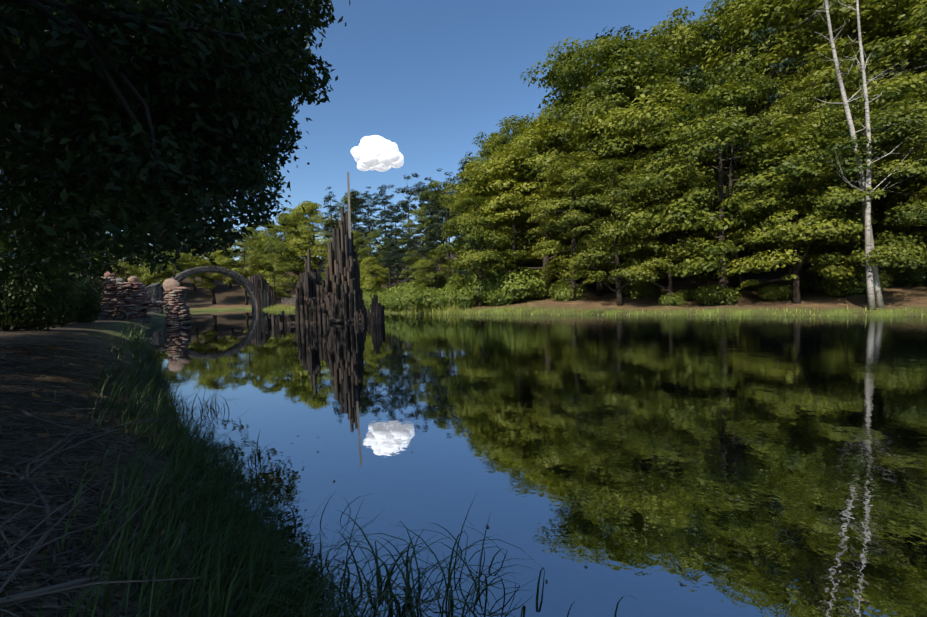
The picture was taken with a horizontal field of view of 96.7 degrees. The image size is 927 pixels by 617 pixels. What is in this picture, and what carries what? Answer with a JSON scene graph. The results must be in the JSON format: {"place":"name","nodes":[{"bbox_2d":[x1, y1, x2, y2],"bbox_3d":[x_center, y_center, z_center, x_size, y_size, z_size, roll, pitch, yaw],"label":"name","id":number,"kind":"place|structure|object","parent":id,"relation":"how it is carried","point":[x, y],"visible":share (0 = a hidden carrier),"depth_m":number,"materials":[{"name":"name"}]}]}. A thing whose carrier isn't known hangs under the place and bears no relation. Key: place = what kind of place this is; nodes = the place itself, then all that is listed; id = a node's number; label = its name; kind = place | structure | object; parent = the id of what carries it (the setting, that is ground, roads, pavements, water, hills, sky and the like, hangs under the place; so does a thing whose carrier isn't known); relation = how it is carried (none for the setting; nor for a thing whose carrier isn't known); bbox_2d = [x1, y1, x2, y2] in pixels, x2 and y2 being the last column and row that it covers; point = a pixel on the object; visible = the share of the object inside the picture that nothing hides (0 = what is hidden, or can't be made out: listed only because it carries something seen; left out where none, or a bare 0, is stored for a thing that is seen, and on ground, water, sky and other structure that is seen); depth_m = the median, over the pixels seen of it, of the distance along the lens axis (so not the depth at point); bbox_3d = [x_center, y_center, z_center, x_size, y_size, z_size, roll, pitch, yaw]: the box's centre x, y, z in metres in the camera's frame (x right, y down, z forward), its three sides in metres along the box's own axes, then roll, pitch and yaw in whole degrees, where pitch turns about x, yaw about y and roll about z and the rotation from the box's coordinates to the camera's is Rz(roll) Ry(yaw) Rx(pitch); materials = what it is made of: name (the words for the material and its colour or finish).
{"place":"outdoors","nodes":[
{"label":"outdoors","id":0,"kind":"place"},
{"bbox_2d":[259,253,294,300],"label":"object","id":1,"kind":"object","parent":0,"point":[280,268],"visible":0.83,"depth_m":112.83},
{"bbox_2d":[1,0,745,265],"label":"sky","id":2,"kind":"structure","parent":0,"point":[424,77],"materials":[{"name":"blue"}]},
{"bbox_2d":[351,135,403,171],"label":"cloud","id":3,"kind":"structure","parent":0,"point":[376,152],"depth_m":1438.50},
{"bbox_2d":[0,229,926,616],"bbox_3d":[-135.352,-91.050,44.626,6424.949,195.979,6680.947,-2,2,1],"label":"terrain","id":4,"kind":"structure","parent":0,"point":[902,299],"depth_m":33.59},
{"bbox_2d":[0,236,78,330],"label":"shrub","id":5,"kind":"object","parent":4,"relation":"on","point":[11,311],"visible":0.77,"depth_m":17.61,"materials":[{"name":"green plant"}]},
{"bbox_2d":[0,274,83,323],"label":"shrub","id":6,"kind":"object","parent":4,"relation":"on","point":[70,307],"visible":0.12,"depth_m":23.70,"materials":[{"name":"green plant"}]},
{"bbox_2d":[66,280,102,322],"bbox_3d":[-29.111,-0.784,30.653,3.598,3.916,3.912,-4,3,-37],"label":"shrub","id":7,"kind":"object","parent":4,"relation":"on","point":[90,306],"visible":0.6,"depth_m":30.49,"materials":[{"name":"green plant"}]},
{"bbox_2d":[67,254,104,314],"bbox_3d":[-36.939,-3.085,37.805,6.259,8.702,5.757,0,3,43],"label":"shrub","id":8,"kind":"object","parent":4,"relation":"on","point":[95,283],"visible":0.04,"depth_m":38.25,"materials":[{"name":"green plant"}]},
{"bbox_2d":[0,345,240,616],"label":"bank leaves","id":9,"kind":"object","parent":4,"relation":"on","point":[8,476],"visible":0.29,"depth_m":3.57,"materials":[{"name":"brown plant"}]},
{"bbox_2d":[96,239,145,282],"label":"tree","id":10,"kind":"object","parent":4,"relation":"on","point":[125,273],"visible":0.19,"depth_m":129.75,"materials":[{"name":"green plant"}]},
{"bbox_2d":[91,272,192,325],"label":"stone wall","id":11,"kind":"structure","parent":4,"relation":"on","point":[129,297],"depth_m":43.18,"materials":[{"name":"stone"}]},
{"bbox_2d":[0,334,299,616],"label":"dry straw","id":12,"kind":"object","parent":4,"relation":"on","point":[48,605],"visible":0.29,"depth_m":3.59,"materials":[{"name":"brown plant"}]},
{"bbox_2d":[0,344,301,616],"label":"twigs","id":13,"kind":"object","parent":4,"relation":"on","point":[35,593],"visible":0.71,"depth_m":2.99,"materials":[{"name":"wood"}]},
{"bbox_2d":[138,244,200,286],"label":"tree","id":14,"kind":"object","parent":4,"relation":"on","point":[163,276],"visible":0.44,"depth_m":120.40,"materials":[{"name":"green plant"}]},
{"bbox_2d":[0,0,349,326],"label":"tree","id":15,"kind":"object","parent":4,"relation":"on","point":[49,75],"depth_m":7.24,"materials":[{"name":"plant"}]},
{"bbox_2d":[176,237,237,303],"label":"tree","id":16,"kind":"object","parent":4,"relation":"on","point":[207,285],"visible":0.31,"depth_m":134.44,"materials":[{"name":"green plant"}]},
{"bbox_2d":[145,283,295,313],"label":"bridge abutments","id":17,"kind":"object","parent":4,"relation":"on","point":[154,292],"visible":0.29,"depth_m":89.19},
{"bbox_2d":[161,266,256,314],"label":"bridge arch","id":18,"kind":"structure","parent":17,"relation":"on","point":[246,283],"depth_m":99.03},
{"bbox_2d":[38,319,407,616],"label":"bank grass","id":19,"kind":"structure","parent":4,"relation":"on","point":[252,547],"depth_m":3.02,"materials":[{"name":"plant"}]},
{"bbox_2d":[208,232,272,304],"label":"tree","id":20,"kind":"object","parent":4,"relation":"on","point":[245,251],"visible":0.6,"depth_m":129.18,"materials":[{"name":"green plant"}]},
{"bbox_2d":[248,273,275,309],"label":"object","id":21,"kind":"object","parent":4,"relation":"on","point":[258,281],"visible":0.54,"depth_m":106.33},
{"bbox_2d":[234,220,300,279],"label":"tree","id":22,"kind":"object","parent":4,"relation":"on","point":[263,234],"visible":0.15,"depth_m":149.43,"materials":[{"name":"green plant"}]},
{"bbox_2d":[244,214,320,293],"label":"tree","id":23,"kind":"object","parent":4,"relation":"on","point":[276,246],"visible":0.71,"depth_m":130.87,"materials":[{"name":"green plant"}]},
{"bbox_2d":[271,207,320,279],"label":"tree","id":24,"kind":"object","parent":4,"relation":"on","point":[298,225],"visible":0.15,"depth_m":158.72,"materials":[{"name":"green plant"}]},
{"bbox_2d":[274,201,338,282],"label":"tree","id":25,"kind":"object","parent":4,"relation":"on","point":[310,207],"visible":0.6,"depth_m":135.50,"materials":[{"name":"green plant"}]},
{"bbox_2d":[317,186,340,279],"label":"tree","id":26,"kind":"object","parent":4,"relation":"on","point":[328,200],"visible":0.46,"depth_m":131.92,"materials":[{"name":"green plant"}]},
{"bbox_2d":[323,230,376,271],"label":"tree","id":27,"kind":"object","parent":4,"relation":"on","point":[360,241],"visible":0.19,"depth_m":84.23,"materials":[{"name":"green plant"}]},
{"bbox_2d":[339,189,368,273],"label":"tree","id":28,"kind":"object","parent":4,"relation":"on","point":[354,207],"visible":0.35,"depth_m":149.79,"materials":[{"name":"green plant"}]},
{"bbox_2d":[333,190,381,254],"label":"tree","id":29,"kind":"object","parent":4,"relation":"on","point":[345,200],"visible":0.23,"depth_m":173.02,"materials":[{"name":"green plant"}]},
{"bbox_2d":[358,186,386,287],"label":"tree","id":30,"kind":"object","parent":4,"relation":"on","point":[368,210],"visible":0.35,"depth_m":126.93,"materials":[{"name":"green plant"}]},
{"bbox_2d":[360,256,388,293],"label":"tree","id":31,"kind":"object","parent":4,"relation":"on","point":[367,282],"visible":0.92,"depth_m":64.90,"materials":[{"name":"green plant"}]},
{"bbox_2d":[357,248,391,287],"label":"tree","id":32,"kind":"object","parent":4,"relation":"on","point":[362,250],"visible":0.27,"depth_m":79.60,"materials":[{"name":"green plant"}]},
{"bbox_2d":[362,229,398,286],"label":"tree","id":33,"kind":"object","parent":4,"relation":"on","point":[373,235],"visible":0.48,"depth_m":88.72,"materials":[{"name":"green plant"}]},
{"bbox_2d":[371,184,404,285],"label":"tree","id":34,"kind":"object","parent":4,"relation":"on","point":[385,202],"visible":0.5,"depth_m":138.40,"materials":[{"name":"green plant"}]},
{"bbox_2d":[375,241,401,288],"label":"tree","id":35,"kind":"object","parent":4,"relation":"on","point":[385,261],"visible":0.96,"depth_m":75.41,"materials":[{"name":"green plant"}]},
{"bbox_2d":[381,293,404,310],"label":"shrub","id":36,"kind":"object","parent":4,"relation":"on","point":[390,303],"visible":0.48,"depth_m":55.83,"materials":[{"name":"green plant"}]},
{"bbox_2d":[380,204,414,286],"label":"tree","id":37,"kind":"object","parent":4,"relation":"on","point":[396,271],"visible":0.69,"depth_m":85.50,"materials":[{"name":"green plant"}]},
{"bbox_2d":[390,281,424,310],"bbox_3d":[-7.504,-1.721,56.081,4.942,4.180,6.719,-2,2,-4],"label":"shrub","id":38,"kind":"object","parent":4,"relation":"on","point":[407,287],"visible":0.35,"depth_m":54.82,"materials":[{"name":"green plant"}]},
{"bbox_2d":[393,218,421,280],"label":"tree","id":39,"kind":"object","parent":4,"relation":"on","point":[409,233],"visible":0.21,"depth_m":94.97,"materials":[{"name":"green plant"}]},
{"bbox_2d":[387,173,428,280],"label":"tree","id":40,"kind":"object","parent":4,"relation":"on","point":[404,206],"visible":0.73,"depth_m":117.03,"materials":[{"name":"green plant"}]},
{"bbox_2d":[398,250,426,287],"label":"tree","id":41,"kind":"object","parent":4,"relation":"on","point":[407,259],"visible":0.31,"depth_m":60.60,"materials":[{"name":"green plant"}]},
{"bbox_2d":[398,225,431,282],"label":"tree","id":42,"kind":"object","parent":4,"relation":"on","point":[420,249],"visible":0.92,"depth_m":67.63,"materials":[{"name":"green plant"}]},
{"bbox_2d":[400,287,432,309],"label":"shrub","id":43,"kind":"object","parent":4,"relation":"on","point":[410,296],"visible":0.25,"depth_m":52.76,"materials":[{"name":"green plant"}]},
{"bbox_2d":[413,287,456,309],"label":"shrub","id":44,"kind":"object","parent":4,"relation":"on","point":[420,301],"visible":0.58,"depth_m":50.79,"materials":[{"name":"green plant"}]},
{"bbox_2d":[413,249,458,289],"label":"tree","id":45,"kind":"object","parent":4,"relation":"on","point":[428,278],"visible":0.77,"depth_m":56.72,"materials":[{"name":"green plant"}]},
{"bbox_2d":[408,180,465,275],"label":"tree","id":46,"kind":"object","parent":4,"relation":"on","point":[422,212],"visible":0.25,"depth_m":85.03,"materials":[{"name":"green plant"}]},
{"bbox_2d":[424,193,451,281],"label":"tree","id":47,"kind":"object","parent":4,"relation":"on","point":[435,210],"visible":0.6,"depth_m":76.29,"materials":[{"name":"green plant"}]},
{"bbox_2d":[429,293,457,308],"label":"shrub","id":48,"kind":"object","parent":4,"relation":"on","point":[443,298],"visible":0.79,"depth_m":49.95,"materials":[{"name":"green plant"}]},
{"bbox_2d":[424,195,466,277],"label":"tree","id":49,"kind":"object","parent":4,"relation":"on","point":[447,214],"visible":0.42,"depth_m":63.18,"materials":[{"name":"green plant"}]},
{"bbox_2d":[449,161,474,276],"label":"tree","id":50,"kind":"object","parent":4,"relation":"on","point":[466,180],"visible":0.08,"depth_m":69.69,"materials":[{"name":"green plant"}]},
{"bbox_2d":[454,283,486,307],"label":"shrub","id":51,"kind":"object","parent":4,"relation":"on","point":[470,299],"visible":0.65,"depth_m":48.41,"materials":[{"name":"green plant"}]},
{"bbox_2d":[435,196,525,306],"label":"tree","id":52,"kind":"object","parent":4,"relation":"on","point":[479,259],"visible":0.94,"depth_m":46.65,"materials":[{"name":"green plant"}]},
{"bbox_2d":[458,132,507,250],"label":"tree","id":53,"kind":"object","parent":4,"relation":"on","point":[481,144],"visible":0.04,"depth_m":83.73,"materials":[{"name":"green plant"}]},
{"bbox_2d":[447,146,534,271],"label":"tree","id":54,"kind":"object","parent":4,"relation":"on","point":[483,159],"visible":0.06,"depth_m":63.87,"materials":[{"name":"green plant"}]},
{"bbox_2d":[465,264,516,303],"bbox_3d":[2.974,-3.082,50.661,8.708,5.121,6.405,3,6,69],"label":"shrub","id":55,"kind":"object","parent":4,"relation":"on","point":[493,275],"visible":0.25,"depth_m":48.86,"materials":[{"name":"green plant"}]},
{"bbox_2d":[471,277,522,305],"bbox_3d":[3.809,-1.935,48.200,6.083,3.532,5.764,-2,2,-5],"label":"shrub","id":56,"kind":"object","parent":4,"relation":"on","point":[486,286],"visible":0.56,"depth_m":46.63,"materials":[{"name":"green plant"}]},
{"bbox_2d":[485,289,519,305],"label":"shrub","id":57,"kind":"object","parent":4,"relation":"on","point":[492,299],"visible":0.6,"depth_m":46.26,"materials":[{"name":"green plant"}]},
{"bbox_2d":[440,143,570,273],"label":"tree","id":58,"kind":"object","parent":4,"relation":"on","point":[466,192],"visible":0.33,"depth_m":53.73,"materials":[{"name":"green plant"}]},
{"bbox_2d":[481,123,530,272],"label":"tree","id":59,"kind":"object","parent":4,"relation":"on","point":[499,140],"visible":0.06,"depth_m":69.03,"materials":[{"name":"green plant"}]},
{"bbox_2d":[461,113,558,277],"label":"tree","id":60,"kind":"object","parent":4,"relation":"on","point":[507,126],"visible":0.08,"depth_m":60.69,"materials":[{"name":"green plant"}]},
{"bbox_2d":[497,266,552,302],"bbox_3d":[6.606,-2.869,49.384,6.287,4.361,8.547,0,3,47],"label":"shrub","id":61,"kind":"object","parent":4,"relation":"on","point":[528,289],"visible":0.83,"depth_m":47.65,"materials":[{"name":"green plant"}]},
{"bbox_2d":[458,115,615,297],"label":"tree","id":62,"kind":"object","parent":4,"relation":"on","point":[507,170],"visible":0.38,"depth_m":50.09,"materials":[{"name":"green plant"}]},
{"bbox_2d":[500,116,590,282],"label":"tree","id":63,"kind":"object","parent":4,"relation":"on","point":[535,238],"visible":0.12,"depth_m":53.96,"materials":[{"name":"green plant"}]},
{"bbox_2d":[502,92,621,280],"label":"tree","id":64,"kind":"object","parent":4,"relation":"on","point":[545,110],"visible":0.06,"depth_m":62.76,"materials":[{"name":"green plant"}]},
{"bbox_2d":[549,280,587,301],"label":"shrub","id":65,"kind":"object","parent":4,"relation":"on","point":[564,293],"visible":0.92,"depth_m":44.53,"materials":[{"name":"green plant"}]},
{"bbox_2d":[521,151,629,300],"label":"tree","id":66,"kind":"object","parent":4,"relation":"on","point":[558,271],"visible":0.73,"depth_m":43.59,"materials":[{"name":"green plant"}]},
{"bbox_2d":[262,299,926,316],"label":"shore reeds","id":67,"kind":"object","parent":4,"relation":"on","point":[289,309],"visible":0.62,"depth_m":42.51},
{"bbox_2d":[544,34,651,276],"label":"tree","id":68,"kind":"object","parent":4,"relation":"on","point":[566,55],"visible":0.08,"depth_m":64.98,"materials":[{"name":"green plant"}]},
{"bbox_2d":[546,91,662,295],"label":"tree","id":69,"kind":"object","parent":4,"relation":"on","point":[608,180],"visible":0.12,"depth_m":46.03,"materials":[{"name":"green plant"}]},
{"bbox_2d":[514,31,699,292],"bbox_3d":[18.207,-17.497,51.317,23.041,31.284,21.197,-3,2,-26],"label":"tree","id":70,"kind":"object","parent":4,"relation":"on","point":[625,70],"visible":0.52,"depth_m":47.56,"materials":[{"name":"green plant"}]},
{"bbox_2d":[556,157,678,305],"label":"tree","id":71,"kind":"object","parent":4,"relation":"on","point":[613,199],"visible":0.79,"depth_m":38.02,"materials":[{"name":"green plant"}]},
{"bbox_2d":[624,281,661,297],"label":"shrub","id":72,"kind":"object","parent":4,"relation":"on","point":[642,292],"visible":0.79,"depth_m":43.92,"materials":[{"name":"green plant"}]},
{"bbox_2d":[549,74,737,295],"bbox_3d":[20.238,-13.364,47.197,19.965,24.234,20.085,-2,2,-9],"label":"tree","id":73,"kind":"object","parent":4,"relation":"on","point":[617,120],"visible":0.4,"depth_m":41.60,"materials":[{"name":"green plant"}]},
{"bbox_2d":[586,25,706,268],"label":"tree","id":74,"kind":"object","parent":4,"relation":"on","point":[625,28],"visible":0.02,"depth_m":62.12,"materials":[{"name":"green plant"}]},
{"bbox_2d":[611,53,701,291],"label":"tree","id":75,"kind":"object","parent":4,"relation":"on","point":[656,145],"visible":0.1,"depth_m":47.83,"materials":[{"name":"green plant"}]},
{"bbox_2d":[658,292,687,305],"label":"shrub","id":76,"kind":"object","parent":4,"relation":"on","point":[676,299],"visible":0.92,"depth_m":37.21,"materials":[{"name":"green plant"}]},
{"bbox_2d":[619,162,727,305],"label":"tree","id":77,"kind":"object","parent":4,"relation":"on","point":[683,253],"visible":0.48,"depth_m":36.08,"materials":[{"name":"green plant"}]},
{"bbox_2d":[621,75,739,284],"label":"tree","id":78,"kind":"object","parent":4,"relation":"on","point":[664,281],"visible":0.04,"depth_m":54.24,"materials":[{"name":"green plant"}]},
{"bbox_2d":[627,6,748,269],"bbox_3d":[31.648,-24.853,64.431,24.527,37.844,25.246,-3,2,-27],"label":"tree","id":79,"kind":"object","parent":4,"relation":"on","point":[696,54],"visible":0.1,"depth_m":57.03,"materials":[{"name":"green plant"}]},
{"bbox_2d":[691,284,740,305],"bbox_3d":[21.661,-1.166,35.484,3.791,1.900,3.592,-3,2,-36],"label":"shrub","id":80,"kind":"object","parent":4,"relation":"on","point":[711,295],"visible":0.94,"depth_m":34.77,"materials":[{"name":"green plant"}]},
{"bbox_2d":[607,81,858,304],"bbox_3d":[22.052,-9.254,34.815,15.947,18.149,16.263,-4,3,-40],"label":"tree","id":81,"kind":"object","parent":4,"relation":"on","point":[706,218],"visible":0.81,"depth_m":32.60,"materials":[{"name":"green plant"}]},
{"bbox_2d":[634,14,839,280],"bbox_3d":[31.704,-20.073,52.765,22.021,33.246,21.341,-2,2,-8],"label":"tree","id":82,"kind":"object","parent":4,"relation":"on","point":[722,66],"visible":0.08,"depth_m":47.88,"materials":[{"name":"green plant"}]},
{"bbox_2d":[667,65,816,288],"bbox_3d":[26.393,-12.487,40.861,12.558,22.372,12.200,-3,2,-29],"label":"tree","id":83,"kind":"object","parent":4,"relation":"on","point":[742,76],"visible":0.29,"depth_m":39.66,"materials":[{"name":"green plant"}]},
{"bbox_2d":[676,26,823,286],"bbox_3d":[31.326,-16.595,45.330,14.043,28.609,11.783,-1,2,25],"label":"tree","id":84,"kind":"object","parent":4,"relation":"on","point":[735,277],"visible":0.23,"depth_m":44.41,"materials":[{"name":"green plant"}]},
{"bbox_2d":[698,0,829,263],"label":"tree","id":85,"kind":"object","parent":4,"relation":"on","point":[720,9],"visible":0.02,"depth_m":53.45,"materials":[{"name":"green plant"}]},
{"bbox_2d":[756,284,792,300],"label":"shrub","id":86,"kind":"object","parent":4,"relation":"on","point":[775,293],"visible":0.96,"depth_m":33.62,"materials":[{"name":"green plant"}]},
{"bbox_2d":[714,132,880,303],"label":"tree","id":87,"kind":"object","parent":4,"relation":"on","point":[773,231],"visible":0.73,"depth_m":29.59,"materials":[{"name":"green plant"}]},
{"bbox_2d":[733,85,878,291],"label":"tree","id":88,"kind":"object","parent":4,"relation":"on","point":[815,113],"visible":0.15,"depth_m":36.15,"materials":[{"name":"green plant"}]},
{"bbox_2d":[695,0,926,279],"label":"tree","id":89,"kind":"object","parent":4,"relation":"on","point":[768,9],"visible":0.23,"depth_m":46.45,"materials":[{"name":"green plant"}]},
{"bbox_2d":[753,48,886,284],"bbox_3d":[33.376,-13.306,40.188,11.472,22.682,9.707,-3,2,-24],"label":"tree","id":90,"kind":"object","parent":4,"relation":"on","point":[795,82],"visible":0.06,"depth_m":39.58,"materials":[{"name":"green plant"}]},
{"bbox_2d":[727,0,926,277],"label":"tree","id":91,"kind":"object","parent":4,"relation":"on","point":[802,47],"visible":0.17,"depth_m":42.74,"materials":[{"name":"green plant"}]},
{"bbox_2d":[767,84,926,302],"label":"tree","id":92,"kind":"object","parent":4,"relation":"on","point":[890,249],"visible":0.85,"depth_m":26.85,"materials":[{"name":"green plant"}]},
{"bbox_2d":[820,265,887,296],"bbox_3d":[30.216,-2.177,32.434,4.611,2.542,3.391,-2,2,-3],"label":"shrub","id":93,"kind":"object","parent":4,"relation":"on","point":[851,286],"visible":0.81,"depth_m":31.52,"materials":[{"name":"green plant"}]},
{"bbox_2d":[785,0,926,260],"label":"tree","id":94,"kind":"object","parent":4,"relation":"on","point":[917,13],"visible":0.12,"depth_m":34.88,"materials":[{"name":"green plant"}]},
{"bbox_2d":[795,0,922,309],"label":"dead birches","id":95,"kind":"object","parent":4,"relation":"on","point":[874,296],"visible":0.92,"depth_m":26.43,"materials":[{"name":"white wood"}]},
{"bbox_2d":[804,0,925,236],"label":"tree","id":96,"kind":"object","parent":4,"relation":"on","point":[867,33],"depth_m":45.12,"materials":[{"name":"green plant"}]},
{"bbox_2d":[822,27,926,255],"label":"tree","id":97,"kind":"object","parent":4,"relation":"on","point":[903,198],"visible":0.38,"depth_m":30.74,"materials":[{"name":"green plant"}]},
{"bbox_2d":[871,6,926,159],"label":"tree","id":98,"kind":"object","parent":4,"relation":"on","point":[895,32],"depth_m":40.28,"materials":[{"name":"green plant"}]},
{"bbox_2d":[880,257,926,286],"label":"shrub","id":99,"kind":"object","parent":4,"relation":"on","point":[909,276],"visible":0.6,"depth_m":33.98,"materials":[{"name":"green plant"}]},
{"bbox_2d":[886,140,926,259],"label":"tree","id":100,"kind":"object","parent":4,"relation":"on","point":[922,151],"visible":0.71,"depth_m":27.34,"materials":[{"name":"green plant"}]},
{"bbox_2d":[145,309,926,616],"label":"water","id":101,"kind":"structure","parent":0,"point":[561,483],"depth_m":5.89,"materials":[{"name":"liquid"}]},
{"bbox_2d":[265,206,384,325],"bbox_3d":[-13.145,-4.066,37.341,9.850,12.007,10.385,-3,2,-21],"label":"basalt organ","id":102,"kind":"object","parent":101,"relation":"in","point":[337,292],"visible":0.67,"depth_m":39.56,"materials":[{"name":"stone"}]},
{"bbox_2d":[347,172,351,252],"bbox_3d":[-11.302,-6.106,40.964,0.515,14.700,0.300,-3,2,-15],"label":"pole","id":103,"kind":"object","parent":102,"relation":"attached to","point":[349,216],"depth_m":40.76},
{"bbox_2d":[114,339,638,616],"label":"water reeds","id":104,"kind":"object","parent":101,"relation":"in","point":[392,595],"visible":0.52,"depth_m":3.14,"materials":[{"name":"green plant"}]},
{"bbox_2d":[249,384,900,601],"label":"floating leaves","id":105,"kind":"object","parent":101,"relation":"on","point":[600,520],"visible":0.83,"depth_m":4.38,"materials":[{"name":"green plant"}]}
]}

